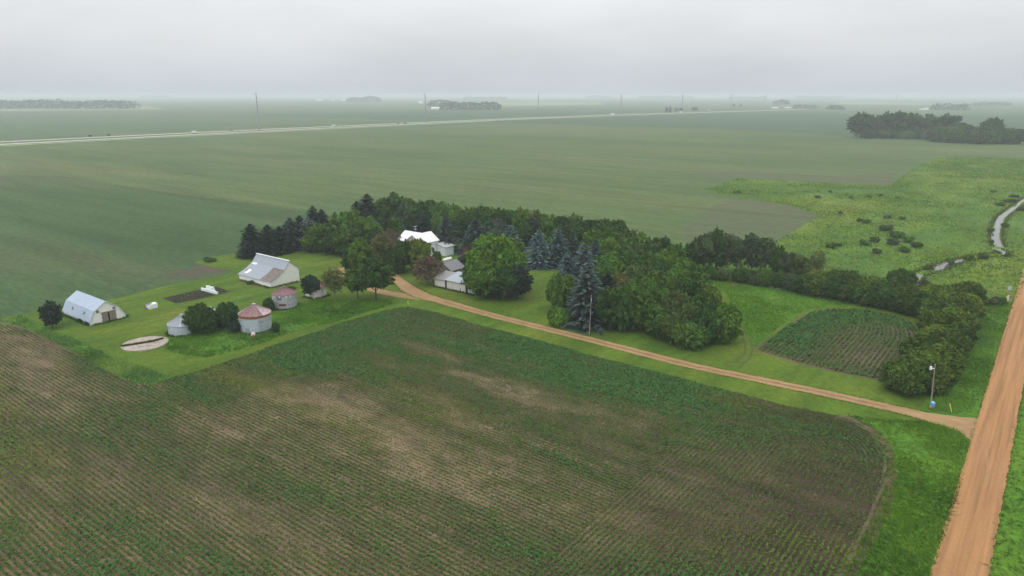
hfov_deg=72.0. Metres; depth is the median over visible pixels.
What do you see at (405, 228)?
spruce tree
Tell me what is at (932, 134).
tree
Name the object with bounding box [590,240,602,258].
spruce tree
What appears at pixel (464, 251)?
tree
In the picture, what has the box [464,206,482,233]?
tree
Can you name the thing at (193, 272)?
bare soil
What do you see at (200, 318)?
tree
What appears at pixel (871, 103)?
crop field
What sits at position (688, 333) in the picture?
tree
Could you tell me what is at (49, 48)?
sky
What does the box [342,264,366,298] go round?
tree
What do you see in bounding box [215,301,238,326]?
tree
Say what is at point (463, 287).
door
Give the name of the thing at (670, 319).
tree
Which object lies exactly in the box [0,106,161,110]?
crop field
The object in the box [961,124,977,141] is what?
tree
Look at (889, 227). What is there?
bush
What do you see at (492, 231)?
tree
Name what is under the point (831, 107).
woods
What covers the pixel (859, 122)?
tree
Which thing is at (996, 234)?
stream
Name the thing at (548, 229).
tree
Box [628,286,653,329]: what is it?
tree
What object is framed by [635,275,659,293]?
tree
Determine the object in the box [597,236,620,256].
tree
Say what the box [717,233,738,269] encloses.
tree
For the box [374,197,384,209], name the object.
tree
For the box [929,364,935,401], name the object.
utility pole
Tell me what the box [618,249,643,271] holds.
tree
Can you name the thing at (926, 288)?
bush
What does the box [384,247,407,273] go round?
tree
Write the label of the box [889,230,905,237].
bush
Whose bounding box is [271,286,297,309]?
grain bin
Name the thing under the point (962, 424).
driveway
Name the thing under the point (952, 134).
tree
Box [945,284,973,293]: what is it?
bush
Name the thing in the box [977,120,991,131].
tree
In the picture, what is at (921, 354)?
bush
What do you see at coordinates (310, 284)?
tree
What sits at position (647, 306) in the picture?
tree
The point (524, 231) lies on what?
tree
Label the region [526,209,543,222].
tree
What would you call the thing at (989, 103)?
woods
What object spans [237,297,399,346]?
worn track
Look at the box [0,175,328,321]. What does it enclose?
crop field
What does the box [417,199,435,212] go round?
tree
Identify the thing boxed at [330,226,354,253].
tree
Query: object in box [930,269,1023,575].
gravel road
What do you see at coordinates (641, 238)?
tree
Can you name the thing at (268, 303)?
bush
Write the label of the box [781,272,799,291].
bush
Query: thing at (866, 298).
bush
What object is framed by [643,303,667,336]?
tree
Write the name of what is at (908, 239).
bush
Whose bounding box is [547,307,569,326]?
bush
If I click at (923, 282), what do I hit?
bush
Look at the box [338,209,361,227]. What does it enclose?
tree
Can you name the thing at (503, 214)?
tree
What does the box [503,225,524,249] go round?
spruce tree
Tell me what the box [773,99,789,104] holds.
woods
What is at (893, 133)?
bush
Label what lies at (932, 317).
bush
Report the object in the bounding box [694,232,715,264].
tree
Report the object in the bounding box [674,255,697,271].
tree
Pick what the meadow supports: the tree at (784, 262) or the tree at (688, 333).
the tree at (784, 262)
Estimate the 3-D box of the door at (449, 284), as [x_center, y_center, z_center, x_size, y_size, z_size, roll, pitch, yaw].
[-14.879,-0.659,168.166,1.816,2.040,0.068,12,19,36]
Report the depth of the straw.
86.79 m
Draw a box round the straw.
[0,328,885,573]
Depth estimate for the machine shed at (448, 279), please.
168.76 m
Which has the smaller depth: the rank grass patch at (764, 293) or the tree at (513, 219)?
the rank grass patch at (764, 293)
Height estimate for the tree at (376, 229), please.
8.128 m
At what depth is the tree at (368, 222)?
205.07 m
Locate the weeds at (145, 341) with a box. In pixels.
[121,337,163,346]
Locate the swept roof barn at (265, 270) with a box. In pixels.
[238,253,299,286]
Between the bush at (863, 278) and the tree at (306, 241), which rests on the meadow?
the bush at (863, 278)
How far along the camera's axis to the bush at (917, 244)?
213.91 m
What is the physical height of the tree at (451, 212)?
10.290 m
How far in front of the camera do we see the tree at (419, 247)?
183.27 m
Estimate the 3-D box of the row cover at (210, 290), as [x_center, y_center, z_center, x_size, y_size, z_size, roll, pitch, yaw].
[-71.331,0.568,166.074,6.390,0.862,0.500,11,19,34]
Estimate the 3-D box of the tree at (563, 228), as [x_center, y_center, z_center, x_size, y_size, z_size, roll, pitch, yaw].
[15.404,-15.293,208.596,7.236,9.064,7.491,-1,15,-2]
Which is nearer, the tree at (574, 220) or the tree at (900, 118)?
the tree at (574, 220)
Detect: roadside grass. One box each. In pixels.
[840,378,988,572]
[856,419,965,575]
[931,303,1007,413]
[989,384,1023,575]
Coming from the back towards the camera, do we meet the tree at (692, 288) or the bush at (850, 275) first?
the bush at (850, 275)
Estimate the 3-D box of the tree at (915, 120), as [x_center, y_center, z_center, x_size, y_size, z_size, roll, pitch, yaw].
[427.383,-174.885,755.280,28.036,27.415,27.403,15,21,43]
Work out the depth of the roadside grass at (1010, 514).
77.29 m
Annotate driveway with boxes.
[333,268,419,299]
[390,272,977,438]
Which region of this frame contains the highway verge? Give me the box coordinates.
[0,121,488,145]
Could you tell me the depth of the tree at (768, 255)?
176.16 m
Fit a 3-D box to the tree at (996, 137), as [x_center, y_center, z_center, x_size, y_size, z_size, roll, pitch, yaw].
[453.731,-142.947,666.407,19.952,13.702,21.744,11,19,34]
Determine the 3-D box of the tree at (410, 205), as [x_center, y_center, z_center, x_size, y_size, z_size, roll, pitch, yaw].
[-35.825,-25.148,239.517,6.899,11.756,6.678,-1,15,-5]
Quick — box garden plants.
[166,287,223,301]
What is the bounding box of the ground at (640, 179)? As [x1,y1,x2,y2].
[0,97,1023,562]
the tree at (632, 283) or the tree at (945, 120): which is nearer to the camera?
the tree at (632, 283)
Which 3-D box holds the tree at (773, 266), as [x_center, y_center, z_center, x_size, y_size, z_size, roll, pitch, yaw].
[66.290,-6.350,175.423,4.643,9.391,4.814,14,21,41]
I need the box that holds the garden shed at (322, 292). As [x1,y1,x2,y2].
[305,282,326,298]
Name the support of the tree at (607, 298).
on the lawn at (533, 305)
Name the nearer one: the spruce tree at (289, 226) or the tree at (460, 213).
the spruce tree at (289, 226)
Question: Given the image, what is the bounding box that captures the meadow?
[702,157,1023,300]
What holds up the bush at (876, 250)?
on the meadow
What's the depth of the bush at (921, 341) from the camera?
118.77 m
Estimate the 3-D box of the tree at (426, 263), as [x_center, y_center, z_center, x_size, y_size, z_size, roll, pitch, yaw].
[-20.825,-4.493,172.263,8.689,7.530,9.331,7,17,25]
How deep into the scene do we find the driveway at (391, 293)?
165.00 m
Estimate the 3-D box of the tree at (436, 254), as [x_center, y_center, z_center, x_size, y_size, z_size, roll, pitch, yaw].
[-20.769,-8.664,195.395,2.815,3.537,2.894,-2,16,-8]
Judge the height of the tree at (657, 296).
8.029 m
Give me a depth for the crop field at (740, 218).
262.96 m
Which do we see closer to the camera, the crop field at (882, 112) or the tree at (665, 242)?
the tree at (665, 242)
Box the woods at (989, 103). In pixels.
[970,102,1013,105]
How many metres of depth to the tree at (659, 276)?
149.46 m
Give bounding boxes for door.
[101,312,108,322]
[109,310,116,319]
[447,281,452,289]
[453,282,459,290]
[461,284,465,292]
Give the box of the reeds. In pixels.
[914,196,1023,280]
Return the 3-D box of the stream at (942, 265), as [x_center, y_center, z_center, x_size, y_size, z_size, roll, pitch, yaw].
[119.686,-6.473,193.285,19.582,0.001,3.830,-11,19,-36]
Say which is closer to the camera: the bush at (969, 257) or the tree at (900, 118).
the bush at (969, 257)
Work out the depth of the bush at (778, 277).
168.70 m
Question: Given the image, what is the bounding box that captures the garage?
[437,259,463,274]
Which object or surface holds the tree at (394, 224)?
on the lawn at (533, 305)
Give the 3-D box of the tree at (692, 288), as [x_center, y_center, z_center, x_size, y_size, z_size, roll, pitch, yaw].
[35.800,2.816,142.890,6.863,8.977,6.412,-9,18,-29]
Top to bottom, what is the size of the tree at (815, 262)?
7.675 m
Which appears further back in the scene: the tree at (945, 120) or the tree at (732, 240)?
the tree at (945, 120)
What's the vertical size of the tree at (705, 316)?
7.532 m
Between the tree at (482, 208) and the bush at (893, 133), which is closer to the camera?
the tree at (482, 208)
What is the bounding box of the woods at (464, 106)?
[438,101,501,109]
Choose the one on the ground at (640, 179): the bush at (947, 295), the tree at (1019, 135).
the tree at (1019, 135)
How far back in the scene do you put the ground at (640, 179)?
539.16 m
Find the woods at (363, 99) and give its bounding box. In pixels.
[345,96,381,101]
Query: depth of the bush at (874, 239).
222.02 m
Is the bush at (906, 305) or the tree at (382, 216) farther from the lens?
the tree at (382, 216)
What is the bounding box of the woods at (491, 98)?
[463,96,506,99]
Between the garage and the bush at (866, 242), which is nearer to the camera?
the garage
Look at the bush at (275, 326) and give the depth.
137.21 m
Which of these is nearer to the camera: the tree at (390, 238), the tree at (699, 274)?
the tree at (699, 274)
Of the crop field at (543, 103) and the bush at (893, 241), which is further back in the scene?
the crop field at (543, 103)
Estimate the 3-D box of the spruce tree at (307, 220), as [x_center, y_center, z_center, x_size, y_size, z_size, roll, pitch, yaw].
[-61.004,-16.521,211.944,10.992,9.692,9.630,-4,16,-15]
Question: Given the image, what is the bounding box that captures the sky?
[0,0,1023,96]
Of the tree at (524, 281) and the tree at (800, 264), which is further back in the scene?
the tree at (800, 264)
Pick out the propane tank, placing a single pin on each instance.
(447, 259)
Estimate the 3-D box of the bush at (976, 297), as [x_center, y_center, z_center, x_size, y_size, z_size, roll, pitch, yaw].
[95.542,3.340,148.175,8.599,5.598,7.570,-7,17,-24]
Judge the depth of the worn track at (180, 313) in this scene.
147.92 m
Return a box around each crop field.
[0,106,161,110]
[0,113,348,138]
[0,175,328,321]
[14,168,173,171]
[66,155,145,156]
[232,108,744,119]
[332,165,365,166]
[489,111,1023,138]
[497,102,604,105]
[625,150,690,150]
[680,198,818,241]
[687,172,899,184]
[697,158,765,158]
[773,110,1023,115]
[837,102,934,104]
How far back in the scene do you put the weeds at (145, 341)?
131.58 m
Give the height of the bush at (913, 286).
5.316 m
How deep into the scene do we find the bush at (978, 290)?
151.68 m
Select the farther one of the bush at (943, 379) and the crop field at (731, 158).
the crop field at (731, 158)
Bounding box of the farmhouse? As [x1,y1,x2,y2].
[398,226,454,255]
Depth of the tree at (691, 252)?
182.27 m
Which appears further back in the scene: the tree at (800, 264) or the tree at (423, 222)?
the tree at (423, 222)
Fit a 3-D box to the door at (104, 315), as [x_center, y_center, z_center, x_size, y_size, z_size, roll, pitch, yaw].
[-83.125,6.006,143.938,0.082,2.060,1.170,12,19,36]
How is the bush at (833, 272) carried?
on the meadow
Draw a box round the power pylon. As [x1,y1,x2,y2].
[253,93,259,130]
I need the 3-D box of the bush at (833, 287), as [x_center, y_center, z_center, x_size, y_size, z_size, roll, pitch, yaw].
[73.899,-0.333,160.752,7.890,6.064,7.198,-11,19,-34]
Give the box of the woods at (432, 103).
[427,99,450,106]
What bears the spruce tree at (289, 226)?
on the lawn at (533, 305)
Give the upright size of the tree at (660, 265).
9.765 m
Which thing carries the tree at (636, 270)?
on the lawn at (533, 305)
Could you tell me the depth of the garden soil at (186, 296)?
163.40 m
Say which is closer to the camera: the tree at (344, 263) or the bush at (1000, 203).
the tree at (344, 263)
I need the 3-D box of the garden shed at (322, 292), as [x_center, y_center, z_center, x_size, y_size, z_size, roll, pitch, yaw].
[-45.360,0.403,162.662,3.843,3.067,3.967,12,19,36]
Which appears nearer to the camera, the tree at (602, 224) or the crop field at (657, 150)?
the tree at (602, 224)
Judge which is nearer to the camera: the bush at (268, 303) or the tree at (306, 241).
the bush at (268, 303)
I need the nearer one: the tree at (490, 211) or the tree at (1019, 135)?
the tree at (490, 211)
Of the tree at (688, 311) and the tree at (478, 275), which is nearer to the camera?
the tree at (688, 311)
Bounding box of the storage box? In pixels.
[146,302,157,308]
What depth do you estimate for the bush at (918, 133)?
736.37 m
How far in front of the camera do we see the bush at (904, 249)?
207.88 m
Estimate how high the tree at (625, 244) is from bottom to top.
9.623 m
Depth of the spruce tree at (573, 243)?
187.24 m
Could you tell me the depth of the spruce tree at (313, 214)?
225.89 m
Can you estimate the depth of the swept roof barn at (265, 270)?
174.27 m
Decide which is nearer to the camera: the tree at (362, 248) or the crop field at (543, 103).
the tree at (362, 248)
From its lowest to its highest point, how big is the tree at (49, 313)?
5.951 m
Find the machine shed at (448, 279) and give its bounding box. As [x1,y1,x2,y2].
[433,270,481,293]
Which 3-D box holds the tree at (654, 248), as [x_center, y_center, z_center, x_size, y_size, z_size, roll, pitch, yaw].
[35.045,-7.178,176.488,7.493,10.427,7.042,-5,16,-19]
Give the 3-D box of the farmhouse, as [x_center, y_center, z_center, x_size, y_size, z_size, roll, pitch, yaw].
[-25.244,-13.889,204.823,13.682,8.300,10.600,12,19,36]
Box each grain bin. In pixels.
[167,314,191,336]
[238,303,271,333]
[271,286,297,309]
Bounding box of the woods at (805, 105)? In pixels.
[791,104,818,108]
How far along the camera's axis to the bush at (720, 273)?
175.33 m
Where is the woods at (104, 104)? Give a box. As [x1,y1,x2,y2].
[0,99,141,108]
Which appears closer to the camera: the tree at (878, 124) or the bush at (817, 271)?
the bush at (817, 271)
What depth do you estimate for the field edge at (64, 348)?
128.77 m
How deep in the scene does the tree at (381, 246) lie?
185.85 m
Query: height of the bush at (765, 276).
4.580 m
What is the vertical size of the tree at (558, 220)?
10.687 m
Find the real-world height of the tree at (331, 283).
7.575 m
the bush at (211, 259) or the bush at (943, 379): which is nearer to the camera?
the bush at (943, 379)
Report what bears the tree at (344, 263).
on the ground at (640, 179)
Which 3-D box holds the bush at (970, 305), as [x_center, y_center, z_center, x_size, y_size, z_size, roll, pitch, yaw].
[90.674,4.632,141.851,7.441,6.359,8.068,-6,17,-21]
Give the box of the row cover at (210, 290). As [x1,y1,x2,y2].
[201,287,217,294]
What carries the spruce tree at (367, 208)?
on the lawn at (533, 305)
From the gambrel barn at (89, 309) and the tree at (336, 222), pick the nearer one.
the gambrel barn at (89, 309)
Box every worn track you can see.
[115,293,265,322]
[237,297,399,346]
[723,335,746,364]
[738,324,753,367]
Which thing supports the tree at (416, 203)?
on the lawn at (533, 305)
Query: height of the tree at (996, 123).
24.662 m
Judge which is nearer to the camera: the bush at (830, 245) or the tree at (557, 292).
the tree at (557, 292)
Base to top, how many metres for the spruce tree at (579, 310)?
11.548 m
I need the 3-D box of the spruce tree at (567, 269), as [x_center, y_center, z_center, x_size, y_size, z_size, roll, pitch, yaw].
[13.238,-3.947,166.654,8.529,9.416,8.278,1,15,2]
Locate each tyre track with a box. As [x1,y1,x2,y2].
[965,429,988,484]
[998,458,1003,496]
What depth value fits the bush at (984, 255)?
199.23 m
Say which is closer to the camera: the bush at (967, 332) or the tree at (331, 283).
the bush at (967, 332)
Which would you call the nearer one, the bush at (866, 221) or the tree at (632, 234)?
the tree at (632, 234)
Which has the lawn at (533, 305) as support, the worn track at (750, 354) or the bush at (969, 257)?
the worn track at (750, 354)
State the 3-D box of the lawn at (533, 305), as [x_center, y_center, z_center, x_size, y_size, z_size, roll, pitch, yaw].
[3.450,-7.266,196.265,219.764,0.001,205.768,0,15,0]
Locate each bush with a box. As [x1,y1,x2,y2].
[203,257,216,261]
[228,320,240,332]
[261,297,275,310]
[271,322,279,332]
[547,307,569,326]
[701,264,716,278]
[713,267,729,280]
[731,267,750,282]
[745,269,759,284]
[755,268,773,286]
[771,269,786,288]
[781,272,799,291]
[792,273,819,295]
[806,268,827,275]
[810,274,831,297]
[819,269,840,275]
[822,274,849,298]
[825,241,837,247]
[836,270,861,281]
[837,280,861,301]
[853,281,876,305]
[856,275,868,282]
[858,239,871,245]
[859,129,879,138]
[862,219,871,222]
[866,281,895,308]
[867,277,887,283]
[869,237,880,241]
[872,248,881,253]
[875,130,891,138]
[877,357,935,396]
[879,224,893,230]
[879,288,904,311]
[885,277,910,290]
[886,238,900,244]
[886,268,918,284]
[887,130,899,137]
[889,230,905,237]
[895,291,920,315]
[897,130,915,138]
[897,332,948,357]
[898,246,910,252]
[900,349,951,370]
[901,283,922,292]
[902,236,916,242]
[910,241,923,247]
[910,291,937,315]
[911,359,958,393]
[912,129,924,138]
[912,324,953,336]
[914,309,961,328]
[916,296,958,320]
[918,280,932,286]
[918,284,934,293]
[923,264,934,269]
[924,343,966,378]
[928,284,956,296]
[928,328,969,359]
[935,292,957,300]
[939,321,978,350]
[942,306,983,332]
[945,258,954,264]
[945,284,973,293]
[947,296,986,319]
[952,280,988,304]
[954,291,987,308]
[962,254,974,259]
[977,253,989,258]
[989,296,1001,303]
[993,202,1005,205]
[998,296,1006,302]
[1002,199,1017,202]
[1009,194,1019,197]
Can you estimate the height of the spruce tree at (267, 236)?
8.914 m
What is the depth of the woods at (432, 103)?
2674.32 m
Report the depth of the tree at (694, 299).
134.25 m
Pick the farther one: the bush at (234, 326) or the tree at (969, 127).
the tree at (969, 127)
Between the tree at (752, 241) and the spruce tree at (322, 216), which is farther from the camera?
the spruce tree at (322, 216)
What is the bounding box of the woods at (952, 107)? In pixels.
[930,103,970,109]
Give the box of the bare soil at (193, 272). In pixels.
[148,265,231,279]
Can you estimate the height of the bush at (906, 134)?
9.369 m
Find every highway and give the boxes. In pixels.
[0,109,802,144]
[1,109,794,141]
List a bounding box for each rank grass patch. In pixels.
[165,299,392,357]
[709,279,911,346]
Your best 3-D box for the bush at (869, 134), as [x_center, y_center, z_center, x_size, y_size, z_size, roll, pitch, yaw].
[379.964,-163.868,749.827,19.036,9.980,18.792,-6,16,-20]
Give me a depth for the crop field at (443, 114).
1729.38 m
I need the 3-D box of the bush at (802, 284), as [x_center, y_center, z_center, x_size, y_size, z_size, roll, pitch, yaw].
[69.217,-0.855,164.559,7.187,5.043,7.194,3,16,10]
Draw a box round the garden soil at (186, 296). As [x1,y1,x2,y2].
[163,287,228,302]
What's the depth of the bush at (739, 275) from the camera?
173.36 m
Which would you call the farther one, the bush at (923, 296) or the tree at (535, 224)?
the tree at (535, 224)
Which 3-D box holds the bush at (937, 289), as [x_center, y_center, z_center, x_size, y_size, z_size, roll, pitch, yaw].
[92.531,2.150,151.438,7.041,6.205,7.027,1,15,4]
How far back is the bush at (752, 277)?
171.63 m
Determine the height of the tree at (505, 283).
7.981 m
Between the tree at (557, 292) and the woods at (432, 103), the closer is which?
the tree at (557, 292)
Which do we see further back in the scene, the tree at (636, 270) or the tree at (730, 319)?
the tree at (636, 270)
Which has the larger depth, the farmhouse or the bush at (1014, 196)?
the bush at (1014, 196)
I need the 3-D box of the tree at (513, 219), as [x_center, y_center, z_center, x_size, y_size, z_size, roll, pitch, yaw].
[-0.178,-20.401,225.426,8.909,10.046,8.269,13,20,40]
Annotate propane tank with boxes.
[442,257,451,261]
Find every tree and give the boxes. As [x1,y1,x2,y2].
[37,300,63,327]
[181,302,217,334]
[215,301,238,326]
[235,224,269,259]
[258,225,283,256]
[270,226,295,255]
[279,217,302,251]
[294,215,305,248]
[297,217,322,250]
[300,234,320,251]
[300,274,320,296]
[303,222,328,248]
[305,206,318,225]
[314,209,330,224]
[314,226,339,253]
[320,266,345,298]
[327,214,353,229]
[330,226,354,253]
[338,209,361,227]
[339,247,357,269]
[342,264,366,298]
[346,236,373,265]
[350,201,360,215]
[350,226,375,245]
[352,214,382,232]
[354,255,395,299]
[356,194,378,220]
[366,226,381,236]
[369,235,391,262]
[372,228,402,245]
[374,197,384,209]
[374,208,391,230]
[376,191,403,218]
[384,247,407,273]
[388,215,403,238]
[391,238,412,268]
[397,197,415,221]
[398,201,416,231]
[403,210,422,231]
[407,238,432,270]
[411,253,444,284]
[414,200,422,209]
[414,211,432,232]
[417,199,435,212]
[428,201,449,215]
[428,209,445,237]
[432,251,441,260]
[434,215,460,253]
[445,202,462,229]
[450,215,470,241]
[452,206,469,220]
[454,219,486,256]
[459,258,500,297]
[460,246,470,263]
[463,232,528,271]
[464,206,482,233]
[475,215,492,234]
[477,203,487,211]
[481,207,497,216]
[484,227,501,236]
[485,266,516,299]
[486,218,507,234]
[491,207,512,229]
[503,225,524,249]
[506,264,533,298]
[507,209,518,231]
[512,206,532,224]
[513,221,533,246]
[517,240,528,257]
[524,231,558,270]
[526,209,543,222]
[526,217,540,245]
[537,220,558,249]
[539,214,555,224]
[545,228,569,269]
[545,272,577,311]
[551,269,613,335]
[553,215,569,227]
[557,224,571,247]
[558,252,578,282]
[562,231,580,267]
[565,223,587,250]
[568,212,582,229]
[571,243,602,289]
[578,259,601,299]
[579,229,605,255]
[581,218,599,234]
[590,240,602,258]
[591,218,608,232]
[591,253,614,284]
[593,285,623,328]
[594,273,618,326]
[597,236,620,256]
[601,227,619,240]
[603,219,627,234]
[606,250,629,275]
[608,287,637,332]
[610,271,630,290]
[617,237,634,251]
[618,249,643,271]
[618,277,645,291]
[619,229,637,239]
[625,263,651,278]
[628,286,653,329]
[628,296,657,331]
[629,243,648,255]
[633,231,650,245]
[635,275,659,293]
[640,240,661,254]
[640,250,661,265]
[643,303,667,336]
[645,269,667,289]
[646,258,670,271]
[650,286,673,303]
[652,235,673,251]
[656,248,678,267]
[657,308,683,343]
[660,288,690,311]
[663,274,684,291]
[666,264,691,281]
[668,243,687,259]
[670,319,711,351]
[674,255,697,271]
[676,280,707,298]
[676,302,700,321]
[681,294,705,307]
[684,262,711,285]
[685,237,704,265]
[690,307,720,345]
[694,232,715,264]
[695,293,719,311]
[701,281,722,304]
[707,227,730,267]
[711,301,744,344]
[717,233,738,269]
[728,237,749,267]
[738,232,767,270]
[755,237,778,268]
[768,244,787,271]
[776,252,796,272]
[788,253,811,274]
[810,248,827,270]
[846,111,876,136]
[869,115,888,130]
[877,111,899,130]
[890,110,911,130]
[898,112,922,130]
[921,113,936,130]
[925,126,945,141]
[927,113,966,128]
[937,125,970,142]
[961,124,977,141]
[964,128,993,143]
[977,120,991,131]
[986,117,1006,130]
[986,130,1002,143]
[991,127,1016,143]
[1006,128,1023,143]
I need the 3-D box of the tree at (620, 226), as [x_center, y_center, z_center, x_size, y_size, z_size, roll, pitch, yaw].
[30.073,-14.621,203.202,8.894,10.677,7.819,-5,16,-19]
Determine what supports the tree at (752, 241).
on the meadow
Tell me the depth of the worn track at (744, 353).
126.79 m
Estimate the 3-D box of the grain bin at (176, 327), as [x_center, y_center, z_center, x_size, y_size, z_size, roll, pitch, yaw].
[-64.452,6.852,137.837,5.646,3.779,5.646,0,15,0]
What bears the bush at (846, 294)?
on the lawn at (533, 305)
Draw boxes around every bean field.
[0,307,883,575]
[755,308,918,379]
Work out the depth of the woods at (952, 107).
2095.39 m
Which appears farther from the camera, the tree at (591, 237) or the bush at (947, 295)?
the tree at (591, 237)
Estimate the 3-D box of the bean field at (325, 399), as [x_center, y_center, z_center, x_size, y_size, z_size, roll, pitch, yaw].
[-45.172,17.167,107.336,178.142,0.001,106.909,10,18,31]
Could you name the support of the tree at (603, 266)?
on the lawn at (533, 305)
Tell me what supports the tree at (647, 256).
on the lawn at (533, 305)
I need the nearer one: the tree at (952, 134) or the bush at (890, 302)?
the bush at (890, 302)
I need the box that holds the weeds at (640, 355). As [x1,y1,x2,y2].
[60,273,1023,575]
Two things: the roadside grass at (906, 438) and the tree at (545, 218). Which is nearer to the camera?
the roadside grass at (906, 438)
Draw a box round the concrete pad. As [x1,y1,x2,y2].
[121,336,168,351]
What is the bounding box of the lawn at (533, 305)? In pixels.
[1,206,1012,422]
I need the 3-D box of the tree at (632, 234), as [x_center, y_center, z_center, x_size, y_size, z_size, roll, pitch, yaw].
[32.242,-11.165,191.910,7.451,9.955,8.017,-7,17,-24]
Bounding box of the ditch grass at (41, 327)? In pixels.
[5,317,168,384]
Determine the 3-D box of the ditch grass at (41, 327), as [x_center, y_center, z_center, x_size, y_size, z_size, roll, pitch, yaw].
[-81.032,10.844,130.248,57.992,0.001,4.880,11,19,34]
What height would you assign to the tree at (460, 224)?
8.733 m
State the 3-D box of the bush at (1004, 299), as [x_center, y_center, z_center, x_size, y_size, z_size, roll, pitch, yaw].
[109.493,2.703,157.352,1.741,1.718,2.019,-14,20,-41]
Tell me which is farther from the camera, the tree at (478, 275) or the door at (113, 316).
the tree at (478, 275)
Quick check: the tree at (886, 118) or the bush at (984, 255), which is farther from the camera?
the tree at (886, 118)
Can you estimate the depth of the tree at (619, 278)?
151.58 m
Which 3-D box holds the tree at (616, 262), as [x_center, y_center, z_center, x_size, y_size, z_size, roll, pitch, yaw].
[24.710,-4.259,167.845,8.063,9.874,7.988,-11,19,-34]
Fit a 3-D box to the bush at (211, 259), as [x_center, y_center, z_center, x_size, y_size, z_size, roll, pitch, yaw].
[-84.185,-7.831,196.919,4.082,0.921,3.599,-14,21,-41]
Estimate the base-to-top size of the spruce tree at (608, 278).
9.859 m
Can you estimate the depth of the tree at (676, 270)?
152.63 m
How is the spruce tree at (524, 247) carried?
on the lawn at (533, 305)
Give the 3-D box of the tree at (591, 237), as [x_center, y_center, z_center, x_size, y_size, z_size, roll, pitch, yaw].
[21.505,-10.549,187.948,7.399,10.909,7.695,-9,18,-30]
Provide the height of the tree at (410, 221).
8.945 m
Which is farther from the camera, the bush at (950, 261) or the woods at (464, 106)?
the woods at (464, 106)
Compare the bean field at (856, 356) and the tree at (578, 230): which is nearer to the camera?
the bean field at (856, 356)
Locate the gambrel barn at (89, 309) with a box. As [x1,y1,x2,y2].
[62,291,126,325]
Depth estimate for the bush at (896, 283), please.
155.96 m
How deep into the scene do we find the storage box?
153.30 m
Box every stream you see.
[933,259,964,269]
[991,199,1023,246]
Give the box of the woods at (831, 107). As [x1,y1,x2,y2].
[825,105,845,109]
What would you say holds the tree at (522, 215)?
on the lawn at (533, 305)
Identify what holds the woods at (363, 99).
on the ground at (640, 179)
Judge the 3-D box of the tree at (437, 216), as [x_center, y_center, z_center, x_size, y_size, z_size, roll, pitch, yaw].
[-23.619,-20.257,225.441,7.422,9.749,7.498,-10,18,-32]
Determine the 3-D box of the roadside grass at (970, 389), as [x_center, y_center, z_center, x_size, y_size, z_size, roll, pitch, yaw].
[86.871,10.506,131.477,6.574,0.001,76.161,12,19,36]
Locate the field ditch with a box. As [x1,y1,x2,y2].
[138,188,300,209]
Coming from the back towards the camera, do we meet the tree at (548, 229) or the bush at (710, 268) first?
the tree at (548, 229)
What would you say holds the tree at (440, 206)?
on the lawn at (533, 305)
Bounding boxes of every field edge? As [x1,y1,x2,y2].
[8,324,161,387]
[836,414,898,575]
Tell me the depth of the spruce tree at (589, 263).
151.76 m
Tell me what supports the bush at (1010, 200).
on the meadow
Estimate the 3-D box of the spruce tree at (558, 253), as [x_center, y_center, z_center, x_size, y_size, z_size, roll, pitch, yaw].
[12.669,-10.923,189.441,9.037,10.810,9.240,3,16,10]
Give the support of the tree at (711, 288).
on the lawn at (533, 305)

